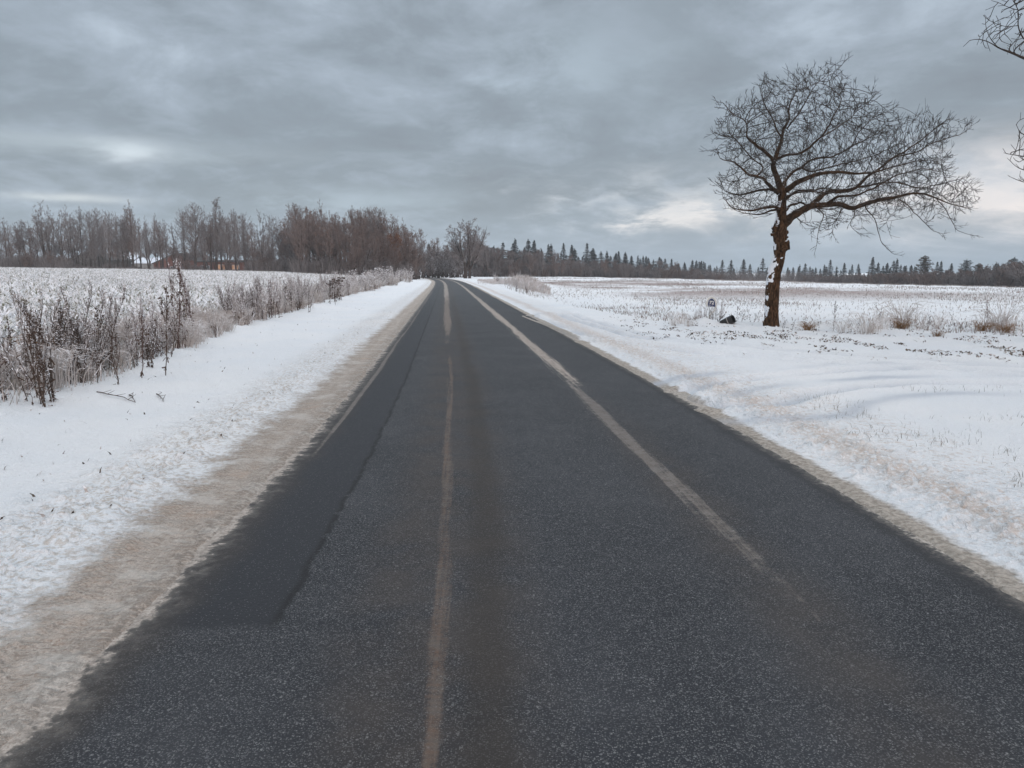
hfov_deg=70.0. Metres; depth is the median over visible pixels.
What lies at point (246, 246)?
bare tree
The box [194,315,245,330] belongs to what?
grass tuft
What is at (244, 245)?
bare tree
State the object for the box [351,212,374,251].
bare tree
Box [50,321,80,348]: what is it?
dead weed
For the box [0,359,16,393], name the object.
dead weed
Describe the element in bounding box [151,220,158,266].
bare tree
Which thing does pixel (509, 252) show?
bare tree
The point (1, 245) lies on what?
bare tree
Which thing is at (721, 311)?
frosted weed
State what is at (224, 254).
bare tree
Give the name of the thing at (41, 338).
dead weed
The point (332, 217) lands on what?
bare tree
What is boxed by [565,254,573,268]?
bare tree
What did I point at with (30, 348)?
dead weed
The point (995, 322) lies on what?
grass tuft
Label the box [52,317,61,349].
dead weed
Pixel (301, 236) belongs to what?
bare tree
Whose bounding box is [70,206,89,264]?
bare tree
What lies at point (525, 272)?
bare shrub
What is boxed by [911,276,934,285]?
bare shrub
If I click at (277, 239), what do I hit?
bare tree
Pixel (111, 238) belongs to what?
bare tree
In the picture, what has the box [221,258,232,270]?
bare shrub
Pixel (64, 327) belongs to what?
dead weed
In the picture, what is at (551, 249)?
spruce tree
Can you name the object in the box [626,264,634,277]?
bare tree
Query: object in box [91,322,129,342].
grass tuft
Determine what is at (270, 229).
bare tree
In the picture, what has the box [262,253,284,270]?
bare shrub
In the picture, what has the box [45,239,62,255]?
bare tree
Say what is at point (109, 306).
dead weed
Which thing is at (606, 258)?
spruce tree
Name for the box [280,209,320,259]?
bare tree
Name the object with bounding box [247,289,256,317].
dead weed
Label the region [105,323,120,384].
dead weed
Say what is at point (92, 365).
dead dock
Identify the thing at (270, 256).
bare shrub
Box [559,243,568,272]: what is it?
spruce tree
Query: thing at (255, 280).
dead weed
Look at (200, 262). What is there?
farm house
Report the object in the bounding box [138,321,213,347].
grass tuft
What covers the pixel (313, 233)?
bare tree
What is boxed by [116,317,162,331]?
grass tuft
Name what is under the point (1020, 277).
bare shrub
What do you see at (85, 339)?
frosted weed
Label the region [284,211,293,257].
bare tree
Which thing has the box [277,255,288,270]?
bare shrub
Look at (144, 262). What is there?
outbuilding
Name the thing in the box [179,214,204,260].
bare tree
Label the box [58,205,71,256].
bare tree
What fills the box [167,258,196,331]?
dead weed
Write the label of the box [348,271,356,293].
frosted weed
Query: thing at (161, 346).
frosted weed
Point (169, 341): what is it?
dead weed
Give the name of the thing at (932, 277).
bare shrub
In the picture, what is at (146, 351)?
frosted weed
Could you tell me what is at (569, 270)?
bare shrub
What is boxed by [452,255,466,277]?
rimed bush
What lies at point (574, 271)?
bare shrub
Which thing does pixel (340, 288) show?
dried umbel
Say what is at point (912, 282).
bare shrub
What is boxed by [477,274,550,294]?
frosted reeds
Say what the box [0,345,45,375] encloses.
grass tuft
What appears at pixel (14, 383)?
grass tuft
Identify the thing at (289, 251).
bare shrub
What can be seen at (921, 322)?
grass tuft
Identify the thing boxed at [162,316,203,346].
grass tuft
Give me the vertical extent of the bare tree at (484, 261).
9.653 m
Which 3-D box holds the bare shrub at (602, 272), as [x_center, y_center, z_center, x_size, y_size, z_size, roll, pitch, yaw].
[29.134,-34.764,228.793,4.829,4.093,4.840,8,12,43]
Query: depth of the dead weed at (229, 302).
21.59 m
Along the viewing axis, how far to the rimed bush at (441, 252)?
201.46 m
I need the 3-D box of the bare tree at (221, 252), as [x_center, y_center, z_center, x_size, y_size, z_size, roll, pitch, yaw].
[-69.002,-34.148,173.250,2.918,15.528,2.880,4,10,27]
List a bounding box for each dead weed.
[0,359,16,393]
[7,284,43,397]
[9,287,60,348]
[22,311,52,406]
[24,307,48,347]
[33,310,63,351]
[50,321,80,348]
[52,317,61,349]
[55,300,68,341]
[56,280,92,338]
[58,308,74,347]
[60,328,91,352]
[61,310,90,382]
[67,325,88,366]
[70,318,84,361]
[79,313,114,362]
[81,315,106,374]
[89,317,110,375]
[96,283,126,369]
[102,293,119,332]
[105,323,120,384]
[129,314,159,367]
[164,332,171,351]
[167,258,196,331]
[214,286,230,312]
[217,284,237,310]
[218,291,234,314]
[233,286,245,304]
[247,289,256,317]
[249,284,261,311]
[254,278,261,311]
[283,280,292,308]
[291,282,300,309]
[297,279,310,309]
[307,284,316,311]
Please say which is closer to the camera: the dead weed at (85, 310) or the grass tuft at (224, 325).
the dead weed at (85, 310)
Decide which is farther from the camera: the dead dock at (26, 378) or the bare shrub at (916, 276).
the bare shrub at (916, 276)
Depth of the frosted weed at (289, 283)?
29.54 m
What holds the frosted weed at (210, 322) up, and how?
on the ground at (96, 574)
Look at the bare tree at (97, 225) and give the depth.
179.95 m
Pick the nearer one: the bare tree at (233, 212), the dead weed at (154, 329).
the dead weed at (154, 329)
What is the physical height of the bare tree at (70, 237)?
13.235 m
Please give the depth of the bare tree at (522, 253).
218.68 m
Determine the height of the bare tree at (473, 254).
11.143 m
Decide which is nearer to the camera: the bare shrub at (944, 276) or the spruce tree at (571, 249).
the bare shrub at (944, 276)
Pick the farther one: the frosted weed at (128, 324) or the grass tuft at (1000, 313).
the grass tuft at (1000, 313)
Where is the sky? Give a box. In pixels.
[0,0,1023,272]
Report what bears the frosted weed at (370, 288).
on the ground at (96, 574)
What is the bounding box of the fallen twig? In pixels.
[96,390,135,401]
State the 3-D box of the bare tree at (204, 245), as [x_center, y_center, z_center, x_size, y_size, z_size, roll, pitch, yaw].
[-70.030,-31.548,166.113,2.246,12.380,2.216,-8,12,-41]
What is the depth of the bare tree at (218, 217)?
182.17 m
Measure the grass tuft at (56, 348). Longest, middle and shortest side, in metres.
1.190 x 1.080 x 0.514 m
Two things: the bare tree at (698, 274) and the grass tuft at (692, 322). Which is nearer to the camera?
the grass tuft at (692, 322)
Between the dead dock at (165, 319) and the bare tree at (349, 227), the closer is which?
the dead dock at (165, 319)
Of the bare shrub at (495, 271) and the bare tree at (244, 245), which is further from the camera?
the bare shrub at (495, 271)
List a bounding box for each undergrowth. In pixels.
[0,251,420,279]
[472,260,849,282]
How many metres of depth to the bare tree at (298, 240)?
144.54 m
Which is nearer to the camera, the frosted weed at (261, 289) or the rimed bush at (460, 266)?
the frosted weed at (261, 289)
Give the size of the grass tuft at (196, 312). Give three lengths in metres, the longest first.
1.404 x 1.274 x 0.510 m
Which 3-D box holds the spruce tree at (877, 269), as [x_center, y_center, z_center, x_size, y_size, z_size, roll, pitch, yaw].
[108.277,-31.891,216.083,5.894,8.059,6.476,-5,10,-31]
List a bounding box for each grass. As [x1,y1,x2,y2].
[0,276,403,405]
[780,381,1023,486]
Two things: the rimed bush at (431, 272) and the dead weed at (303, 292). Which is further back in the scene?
the rimed bush at (431, 272)
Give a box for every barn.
[69,252,134,268]
[152,253,214,268]
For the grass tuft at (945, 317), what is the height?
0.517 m
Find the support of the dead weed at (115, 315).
on the ground at (96, 574)
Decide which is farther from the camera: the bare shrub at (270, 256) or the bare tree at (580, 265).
the bare tree at (580, 265)
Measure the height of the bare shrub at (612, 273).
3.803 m
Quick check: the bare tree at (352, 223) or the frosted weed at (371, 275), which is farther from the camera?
the bare tree at (352, 223)
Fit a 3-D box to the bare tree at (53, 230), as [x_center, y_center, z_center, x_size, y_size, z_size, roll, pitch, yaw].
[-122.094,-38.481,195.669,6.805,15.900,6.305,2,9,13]
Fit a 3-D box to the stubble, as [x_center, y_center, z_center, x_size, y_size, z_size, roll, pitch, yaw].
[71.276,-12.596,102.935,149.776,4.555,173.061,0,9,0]
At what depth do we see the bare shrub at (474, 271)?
217.19 m
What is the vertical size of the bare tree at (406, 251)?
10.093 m
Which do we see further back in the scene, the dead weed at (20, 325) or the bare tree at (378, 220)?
the bare tree at (378, 220)
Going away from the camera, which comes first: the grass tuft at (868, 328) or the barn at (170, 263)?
the grass tuft at (868, 328)
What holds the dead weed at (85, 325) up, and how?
on the ground at (96, 574)
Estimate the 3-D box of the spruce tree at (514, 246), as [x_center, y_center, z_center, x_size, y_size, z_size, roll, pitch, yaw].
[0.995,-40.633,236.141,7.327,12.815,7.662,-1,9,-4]
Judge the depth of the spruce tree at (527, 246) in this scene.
238.88 m
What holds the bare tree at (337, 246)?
on the ground at (96, 574)
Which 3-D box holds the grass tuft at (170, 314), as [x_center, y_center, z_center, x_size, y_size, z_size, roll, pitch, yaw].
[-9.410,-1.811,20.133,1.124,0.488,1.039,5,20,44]
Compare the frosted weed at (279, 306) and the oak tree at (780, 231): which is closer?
the oak tree at (780, 231)
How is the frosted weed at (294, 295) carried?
on the ground at (96, 574)
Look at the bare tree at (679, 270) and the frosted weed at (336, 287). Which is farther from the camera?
the bare tree at (679, 270)
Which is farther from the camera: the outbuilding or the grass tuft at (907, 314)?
the outbuilding
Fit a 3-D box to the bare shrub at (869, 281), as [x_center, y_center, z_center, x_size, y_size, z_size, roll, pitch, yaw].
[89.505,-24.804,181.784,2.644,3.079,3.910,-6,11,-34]
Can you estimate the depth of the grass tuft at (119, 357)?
12.18 m
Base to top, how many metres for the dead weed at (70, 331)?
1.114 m
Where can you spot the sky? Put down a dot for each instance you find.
(576, 123)
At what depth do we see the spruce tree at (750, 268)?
237.51 m
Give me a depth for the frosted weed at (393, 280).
81.65 m
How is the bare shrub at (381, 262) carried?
on the ground at (96, 574)
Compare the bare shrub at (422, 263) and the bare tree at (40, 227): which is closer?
the bare shrub at (422, 263)
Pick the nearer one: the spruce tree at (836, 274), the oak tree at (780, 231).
the oak tree at (780, 231)
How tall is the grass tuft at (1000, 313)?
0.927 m
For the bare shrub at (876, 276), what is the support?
on the ground at (96, 574)
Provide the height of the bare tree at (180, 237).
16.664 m
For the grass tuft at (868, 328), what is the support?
on the ground at (96, 574)
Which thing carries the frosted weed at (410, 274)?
on the ground at (96, 574)
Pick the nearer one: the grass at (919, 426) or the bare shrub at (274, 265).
the grass at (919, 426)
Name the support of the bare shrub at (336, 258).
on the ground at (96, 574)
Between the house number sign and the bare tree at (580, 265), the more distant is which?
the bare tree at (580, 265)
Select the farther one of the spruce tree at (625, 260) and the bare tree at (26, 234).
the spruce tree at (625, 260)
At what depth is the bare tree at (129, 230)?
168.10 m
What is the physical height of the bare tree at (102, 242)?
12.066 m
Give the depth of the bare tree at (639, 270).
221.52 m
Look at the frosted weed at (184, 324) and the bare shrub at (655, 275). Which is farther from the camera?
the bare shrub at (655, 275)
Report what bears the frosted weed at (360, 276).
on the ground at (96, 574)
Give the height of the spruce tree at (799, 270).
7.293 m
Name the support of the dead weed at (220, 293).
on the ground at (96, 574)
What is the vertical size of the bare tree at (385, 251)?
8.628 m
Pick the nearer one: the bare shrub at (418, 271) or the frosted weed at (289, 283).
the frosted weed at (289, 283)
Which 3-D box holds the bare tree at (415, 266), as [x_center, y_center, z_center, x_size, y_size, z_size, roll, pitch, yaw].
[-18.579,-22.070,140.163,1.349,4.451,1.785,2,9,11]
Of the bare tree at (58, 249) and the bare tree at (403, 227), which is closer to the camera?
the bare tree at (403, 227)
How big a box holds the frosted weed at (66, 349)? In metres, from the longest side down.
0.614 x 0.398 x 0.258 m
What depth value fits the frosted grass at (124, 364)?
13.65 m
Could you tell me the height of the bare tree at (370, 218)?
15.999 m
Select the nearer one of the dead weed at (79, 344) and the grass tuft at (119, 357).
the dead weed at (79, 344)
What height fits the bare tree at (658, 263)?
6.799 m
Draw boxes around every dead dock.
[0,317,16,361]
[0,339,11,363]
[0,345,9,400]
[0,361,10,399]
[21,367,33,404]
[88,307,104,367]
[88,356,97,376]
[91,351,100,380]
[124,319,130,342]
[135,309,150,377]
[154,287,174,374]
[168,313,180,356]
[169,270,187,348]
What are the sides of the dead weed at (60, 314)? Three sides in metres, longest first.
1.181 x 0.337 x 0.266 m
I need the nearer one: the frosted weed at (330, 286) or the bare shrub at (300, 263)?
the frosted weed at (330, 286)
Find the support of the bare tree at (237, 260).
on the ground at (96, 574)
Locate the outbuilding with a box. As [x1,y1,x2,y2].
[134,258,161,268]
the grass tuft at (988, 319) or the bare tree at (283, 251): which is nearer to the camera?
the grass tuft at (988, 319)
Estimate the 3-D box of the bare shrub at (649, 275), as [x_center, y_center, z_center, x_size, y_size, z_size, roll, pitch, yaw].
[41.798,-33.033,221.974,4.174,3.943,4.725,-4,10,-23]
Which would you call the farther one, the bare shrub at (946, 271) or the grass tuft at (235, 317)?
the bare shrub at (946, 271)
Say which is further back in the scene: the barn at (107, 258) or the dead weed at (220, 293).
the barn at (107, 258)
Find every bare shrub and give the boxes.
[0,256,9,266]
[11,250,25,266]
[19,250,38,267]
[45,250,57,267]
[54,253,77,264]
[65,258,73,267]
[182,261,189,269]
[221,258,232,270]
[246,256,258,270]
[253,259,263,270]
[255,252,274,270]
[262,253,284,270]
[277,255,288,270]
[286,249,297,271]
[292,256,308,269]
[311,256,326,273]
[313,251,335,272]
[330,252,345,268]
[335,259,345,270]
[340,251,363,274]
[351,248,388,275]
[375,253,391,273]
[404,260,429,279]
[405,249,424,277]
[414,252,427,278]
[471,268,481,276]
[477,266,486,276]
[489,266,501,276]
[501,266,506,276]
[505,264,518,276]
[519,269,529,275]
[528,266,539,276]
[539,266,549,276]
[548,266,556,276]
[563,266,572,276]
[571,267,584,276]
[582,266,594,276]
[600,268,613,277]
[607,268,616,277]
[620,270,629,277]
[644,269,654,278]
[647,269,661,278]
[659,268,676,277]
[681,273,693,279]
[711,274,724,279]
[724,275,735,279]
[809,276,824,282]
[833,275,851,282]
[842,276,856,283]
[847,274,865,282]
[858,275,875,283]
[866,278,880,283]
[867,272,894,283]
[880,272,908,284]
[890,277,905,284]
[900,273,924,284]
[905,271,933,283]
[910,273,932,283]
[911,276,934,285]
[917,274,935,285]
[926,272,940,285]
[933,275,948,285]
[935,269,964,277]
[941,274,970,284]
[946,277,970,285]
[951,274,975,285]
[967,270,997,285]
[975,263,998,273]
[978,267,1019,286]
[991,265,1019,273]
[992,266,1020,286]
[1002,262,1023,287]
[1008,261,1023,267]
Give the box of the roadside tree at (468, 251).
[444,218,489,277]
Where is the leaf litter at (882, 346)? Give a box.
[603,313,1023,363]
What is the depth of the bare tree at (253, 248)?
166.48 m
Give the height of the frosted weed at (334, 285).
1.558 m
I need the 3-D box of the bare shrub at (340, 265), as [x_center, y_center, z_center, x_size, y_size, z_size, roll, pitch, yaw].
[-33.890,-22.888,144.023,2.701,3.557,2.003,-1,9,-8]
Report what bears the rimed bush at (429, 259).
on the ground at (96, 574)
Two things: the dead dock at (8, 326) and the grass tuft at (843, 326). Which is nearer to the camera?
the dead dock at (8, 326)
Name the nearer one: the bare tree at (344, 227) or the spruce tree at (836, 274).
the bare tree at (344, 227)
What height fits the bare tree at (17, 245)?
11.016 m
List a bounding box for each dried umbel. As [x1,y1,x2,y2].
[326,280,335,301]
[332,278,344,301]
[337,277,344,300]
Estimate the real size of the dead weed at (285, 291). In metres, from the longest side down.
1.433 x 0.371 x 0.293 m
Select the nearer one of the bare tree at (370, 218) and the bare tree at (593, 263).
the bare tree at (370, 218)
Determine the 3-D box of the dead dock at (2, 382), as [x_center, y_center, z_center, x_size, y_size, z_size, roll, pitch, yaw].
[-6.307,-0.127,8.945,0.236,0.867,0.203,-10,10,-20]
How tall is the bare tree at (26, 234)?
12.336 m
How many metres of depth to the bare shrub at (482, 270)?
218.73 m
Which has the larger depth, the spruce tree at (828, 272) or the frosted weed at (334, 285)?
the spruce tree at (828, 272)
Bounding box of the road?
[0,277,1023,767]
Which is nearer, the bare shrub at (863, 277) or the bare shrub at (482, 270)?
the bare shrub at (863, 277)
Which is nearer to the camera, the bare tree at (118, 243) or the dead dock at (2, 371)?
the dead dock at (2, 371)
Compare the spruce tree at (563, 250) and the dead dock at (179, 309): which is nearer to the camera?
the dead dock at (179, 309)
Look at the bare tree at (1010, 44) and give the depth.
14.65 m
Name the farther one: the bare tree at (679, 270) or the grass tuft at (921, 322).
the bare tree at (679, 270)
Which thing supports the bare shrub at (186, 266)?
on the ground at (96, 574)
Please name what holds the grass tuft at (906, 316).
on the ground at (96, 574)
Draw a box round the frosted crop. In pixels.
[0,267,365,344]
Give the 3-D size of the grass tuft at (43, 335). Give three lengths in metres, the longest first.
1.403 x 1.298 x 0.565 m
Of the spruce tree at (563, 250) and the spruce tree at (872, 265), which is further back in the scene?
the spruce tree at (563, 250)
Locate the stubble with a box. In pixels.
[500,277,1023,336]
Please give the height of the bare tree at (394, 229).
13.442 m
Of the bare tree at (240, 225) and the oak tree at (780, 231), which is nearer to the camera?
the oak tree at (780, 231)
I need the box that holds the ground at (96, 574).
[0,272,1023,747]
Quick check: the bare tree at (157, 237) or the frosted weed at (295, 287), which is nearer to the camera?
the frosted weed at (295, 287)
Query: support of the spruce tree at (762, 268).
on the ground at (96, 574)
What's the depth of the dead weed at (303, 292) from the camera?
29.06 m
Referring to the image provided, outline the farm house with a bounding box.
[197,257,250,270]
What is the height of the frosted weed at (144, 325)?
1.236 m
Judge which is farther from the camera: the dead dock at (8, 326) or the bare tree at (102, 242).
the bare tree at (102, 242)
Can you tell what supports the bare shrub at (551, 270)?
on the ground at (96, 574)
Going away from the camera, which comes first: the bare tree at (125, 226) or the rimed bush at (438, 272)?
the bare tree at (125, 226)
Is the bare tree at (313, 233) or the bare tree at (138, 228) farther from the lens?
the bare tree at (138, 228)
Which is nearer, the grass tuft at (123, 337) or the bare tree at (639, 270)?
the grass tuft at (123, 337)
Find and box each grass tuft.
[0,335,114,353]
[0,344,99,391]
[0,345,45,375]
[0,365,41,390]
[6,345,128,381]
[20,326,65,342]
[29,343,102,369]
[47,330,124,352]
[63,361,105,381]
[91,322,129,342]
[103,347,129,365]
[106,342,143,358]
[108,324,167,344]
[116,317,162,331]
[116,329,147,341]
[122,312,163,323]
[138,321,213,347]
[151,309,182,320]
[155,318,209,341]
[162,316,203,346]
[173,302,210,319]
[187,306,221,322]
[192,323,211,340]
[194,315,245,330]
[199,321,228,333]
[200,312,232,324]
[203,319,243,331]
[208,297,248,311]
[215,307,257,324]
[220,306,254,322]
[266,300,288,312]
[283,295,319,307]
[311,291,327,302]
[666,311,701,323]
[681,313,701,326]
[796,319,820,329]
[822,320,856,332]
[833,312,901,334]
[848,313,904,332]
[860,306,906,329]
[864,300,941,326]
[872,302,925,326]
[887,318,917,328]
[893,313,950,329]
[915,313,951,329]
[928,329,950,336]
[940,309,1023,328]
[956,300,1023,329]
[968,309,1021,329]
[969,319,997,330]
[993,322,1015,332]
[996,314,1023,330]
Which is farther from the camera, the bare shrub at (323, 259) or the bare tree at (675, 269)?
the bare tree at (675, 269)
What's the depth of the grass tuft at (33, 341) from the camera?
12.53 m
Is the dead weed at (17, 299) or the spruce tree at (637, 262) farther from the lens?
the spruce tree at (637, 262)
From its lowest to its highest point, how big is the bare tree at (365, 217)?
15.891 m
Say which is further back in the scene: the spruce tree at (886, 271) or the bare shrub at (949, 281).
the spruce tree at (886, 271)
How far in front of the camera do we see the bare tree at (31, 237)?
175.58 m
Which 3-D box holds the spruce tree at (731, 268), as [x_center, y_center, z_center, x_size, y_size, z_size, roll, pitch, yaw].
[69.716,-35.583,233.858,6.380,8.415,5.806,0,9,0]
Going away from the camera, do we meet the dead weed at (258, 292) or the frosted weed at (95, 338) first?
the frosted weed at (95, 338)
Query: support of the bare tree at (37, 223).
on the ground at (96, 574)
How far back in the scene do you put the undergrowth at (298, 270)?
157.36 m
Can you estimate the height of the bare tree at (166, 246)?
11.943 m
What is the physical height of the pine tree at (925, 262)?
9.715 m
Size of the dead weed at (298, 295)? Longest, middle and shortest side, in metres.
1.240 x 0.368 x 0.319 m
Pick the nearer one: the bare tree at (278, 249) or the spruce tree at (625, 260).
the bare tree at (278, 249)
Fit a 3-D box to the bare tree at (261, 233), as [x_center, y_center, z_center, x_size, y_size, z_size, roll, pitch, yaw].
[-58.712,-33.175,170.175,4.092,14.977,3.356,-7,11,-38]
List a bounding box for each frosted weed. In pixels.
[0,303,58,403]
[5,312,42,389]
[18,362,29,391]
[43,342,78,381]
[67,319,93,362]
[71,311,111,370]
[72,318,98,369]
[116,308,135,334]
[123,329,143,366]
[128,297,175,359]
[134,292,163,356]
[135,322,152,359]
[146,314,171,352]
[155,301,182,347]
[165,293,192,347]
[205,313,216,328]
[213,278,240,308]
[229,290,249,324]
[235,284,255,311]
[252,274,266,310]
[253,275,282,317]
[253,277,267,306]
[253,283,269,320]
[265,277,280,314]
[269,276,282,313]
[273,279,292,312]
[276,297,282,314]
[283,273,298,308]
[286,273,304,308]
[288,284,297,310]
[295,276,304,308]
[315,273,324,303]
[321,272,340,299]
[325,270,334,297]
[331,273,340,297]
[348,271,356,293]
[349,271,368,288]
[358,270,373,285]
[361,275,369,291]
[362,268,377,290]
[364,267,378,288]
[371,274,382,288]
[381,266,392,285]
[384,268,400,285]
[403,268,413,282]
[712,304,717,319]
[717,300,725,318]
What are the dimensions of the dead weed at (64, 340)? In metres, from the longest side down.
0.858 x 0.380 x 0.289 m
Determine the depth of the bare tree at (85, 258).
180.41 m
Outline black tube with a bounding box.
[719,315,735,323]
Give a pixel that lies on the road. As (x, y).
(470, 527)
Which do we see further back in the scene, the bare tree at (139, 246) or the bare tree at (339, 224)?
the bare tree at (139, 246)
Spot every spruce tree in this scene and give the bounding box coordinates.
[498,243,509,267]
[509,238,520,276]
[520,240,533,258]
[530,240,539,260]
[543,244,554,264]
[546,244,556,263]
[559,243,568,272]
[567,245,576,264]
[582,243,590,266]
[589,248,598,273]
[597,251,603,261]
[604,251,611,268]
[616,251,621,265]
[621,252,629,268]
[634,256,639,269]
[698,261,706,275]
[726,260,735,276]
[737,259,746,275]
[746,264,752,278]
[759,258,765,279]
[795,264,802,280]
[801,263,808,277]
[825,260,833,275]
[833,267,840,277]
[840,263,846,276]
[866,257,875,276]
[875,262,880,273]
[883,263,890,274]
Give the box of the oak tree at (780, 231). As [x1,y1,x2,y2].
[699,52,983,326]
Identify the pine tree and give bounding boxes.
[916,255,933,272]
[956,260,973,272]
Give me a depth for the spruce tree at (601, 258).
265.69 m
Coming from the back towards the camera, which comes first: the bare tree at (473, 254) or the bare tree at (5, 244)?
the bare tree at (473, 254)
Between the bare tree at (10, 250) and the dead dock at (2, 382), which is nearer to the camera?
the dead dock at (2, 382)
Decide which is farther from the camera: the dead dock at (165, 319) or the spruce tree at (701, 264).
the spruce tree at (701, 264)
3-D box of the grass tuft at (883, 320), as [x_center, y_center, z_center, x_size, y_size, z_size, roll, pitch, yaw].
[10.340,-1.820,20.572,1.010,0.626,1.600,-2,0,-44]
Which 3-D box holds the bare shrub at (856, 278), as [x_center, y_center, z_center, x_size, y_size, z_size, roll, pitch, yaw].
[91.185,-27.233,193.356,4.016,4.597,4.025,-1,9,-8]
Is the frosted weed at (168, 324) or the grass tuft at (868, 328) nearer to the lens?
the frosted weed at (168, 324)
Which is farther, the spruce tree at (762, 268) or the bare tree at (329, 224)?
the spruce tree at (762, 268)
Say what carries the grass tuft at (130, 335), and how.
on the ground at (96, 574)
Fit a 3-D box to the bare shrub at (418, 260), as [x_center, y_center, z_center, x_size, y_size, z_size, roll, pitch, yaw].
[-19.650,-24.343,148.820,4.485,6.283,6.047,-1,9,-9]
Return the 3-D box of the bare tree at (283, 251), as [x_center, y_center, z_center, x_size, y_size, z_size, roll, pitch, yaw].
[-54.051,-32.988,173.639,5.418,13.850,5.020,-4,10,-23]
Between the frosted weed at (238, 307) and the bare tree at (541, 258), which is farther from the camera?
the bare tree at (541, 258)
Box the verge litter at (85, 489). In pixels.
[0,296,373,558]
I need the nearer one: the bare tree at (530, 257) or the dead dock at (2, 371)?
the dead dock at (2, 371)
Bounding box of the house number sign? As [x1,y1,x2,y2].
[706,296,716,316]
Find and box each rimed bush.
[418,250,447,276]
[420,254,432,277]
[424,262,437,277]
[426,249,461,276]
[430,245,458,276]
[432,256,449,277]
[435,259,458,277]
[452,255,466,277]
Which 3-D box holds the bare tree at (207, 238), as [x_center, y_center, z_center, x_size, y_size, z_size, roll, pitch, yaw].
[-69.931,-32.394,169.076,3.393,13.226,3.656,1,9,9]
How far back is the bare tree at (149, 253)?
163.12 m
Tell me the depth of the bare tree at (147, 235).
170.87 m
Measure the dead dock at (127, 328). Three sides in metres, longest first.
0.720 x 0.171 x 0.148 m
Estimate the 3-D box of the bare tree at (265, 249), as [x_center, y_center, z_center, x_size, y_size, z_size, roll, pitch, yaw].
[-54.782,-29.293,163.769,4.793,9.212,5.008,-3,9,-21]
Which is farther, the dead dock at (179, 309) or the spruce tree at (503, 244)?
the spruce tree at (503, 244)
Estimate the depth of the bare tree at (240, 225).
190.13 m
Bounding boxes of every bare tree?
[0,218,13,258]
[0,225,21,259]
[0,231,5,257]
[10,220,32,253]
[10,224,23,252]
[10,228,25,253]
[22,221,34,252]
[26,233,39,256]
[28,220,41,255]
[31,210,50,251]
[32,200,54,256]
[34,241,55,255]
[40,207,55,256]
[43,210,60,255]
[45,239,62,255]
[47,210,71,254]
[52,237,66,255]
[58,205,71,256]
[61,213,87,265]
[62,213,81,267]
[63,244,77,265]
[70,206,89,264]
[73,211,102,266]
[78,242,94,266]
[83,207,109,267]
[84,225,101,267]
[87,217,92,266]
[92,222,108,263]
[94,217,101,266]
[100,210,121,268]
[107,217,132,267]
[107,219,117,268]
[112,227,120,267]
[113,214,120,266]
[117,215,131,267]
[120,205,132,265]
[122,201,149,265]
[125,204,137,262]
[131,215,137,264]
[133,219,142,267]
[134,226,159,268]
[136,222,144,261]
[141,216,152,265]
[143,221,149,268]
[150,213,159,269]
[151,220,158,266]
[152,220,169,268]
[156,230,167,267]
[161,221,172,268]
[168,225,179,262]
[168,243,198,265]
[168,247,179,267]
[171,209,192,267]
[177,200,214,264]
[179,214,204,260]
[192,223,214,269]
[198,217,208,268]
[200,215,213,270]
[200,237,212,269]
[202,196,229,270]
[206,214,221,270]
[211,205,220,267]
[211,215,231,269]
[214,217,240,264]
[216,210,225,269]
[217,214,229,270]
[227,214,253,264]
[228,209,240,267]
[228,213,239,270]
[232,212,242,269]
[232,246,241,270]
[239,228,251,263]
[240,216,248,266]
[245,216,260,260]
[246,236,275,259]
[252,213,266,253]
[258,232,277,265]
[264,215,280,254]
[271,226,281,257]
[273,232,288,260]
[274,204,311,256]
[274,224,294,257]
[275,216,291,257]
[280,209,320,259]
[282,204,303,255]
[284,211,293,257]
[289,219,309,263]
[292,222,331,261]
[292,224,305,259]
[297,207,315,258]
[299,208,316,253]
[300,211,338,260]
[302,211,328,235]
[313,210,325,239]
[315,199,328,255]
[315,214,343,256]
[320,210,338,271]
[320,228,348,259]
[329,214,340,254]
[334,212,345,236]
[336,212,353,267]
[341,222,365,258]
[342,210,361,245]
[347,205,360,255]
[350,207,388,255]
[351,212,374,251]
[354,206,381,232]
[365,207,378,258]
[366,208,394,253]
[372,214,403,253]
[372,216,388,261]
[377,236,395,265]
[379,242,405,270]
[387,215,405,247]
[387,233,402,266]
[396,219,413,249]
[398,224,417,251]
[398,230,411,264]
[399,241,417,261]
[401,229,415,255]
[410,233,417,258]
[412,258,418,279]
[413,228,426,252]
[416,238,422,277]
[416,242,430,278]
[430,237,442,251]
[472,241,484,266]
[475,245,496,276]
[482,247,496,276]
[489,247,505,274]
[501,250,514,269]
[511,250,530,275]
[517,258,525,271]
[523,256,532,270]
[526,251,539,275]
[537,253,546,276]
[546,250,560,276]
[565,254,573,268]
[572,260,585,271]
[588,260,597,276]
[600,260,609,276]
[609,260,619,269]
[619,263,627,274]
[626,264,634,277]
[637,264,643,277]
[655,260,661,276]
[671,261,678,277]
[675,266,681,278]
[694,268,703,278]
[707,271,715,279]
[963,0,1023,181]
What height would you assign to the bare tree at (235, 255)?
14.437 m
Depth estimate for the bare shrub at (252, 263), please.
161.75 m
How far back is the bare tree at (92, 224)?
181.41 m
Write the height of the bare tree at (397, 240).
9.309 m
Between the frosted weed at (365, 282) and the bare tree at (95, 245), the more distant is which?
the bare tree at (95, 245)
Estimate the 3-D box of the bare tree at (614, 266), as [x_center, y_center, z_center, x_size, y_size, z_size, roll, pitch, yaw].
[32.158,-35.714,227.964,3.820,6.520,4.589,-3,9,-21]

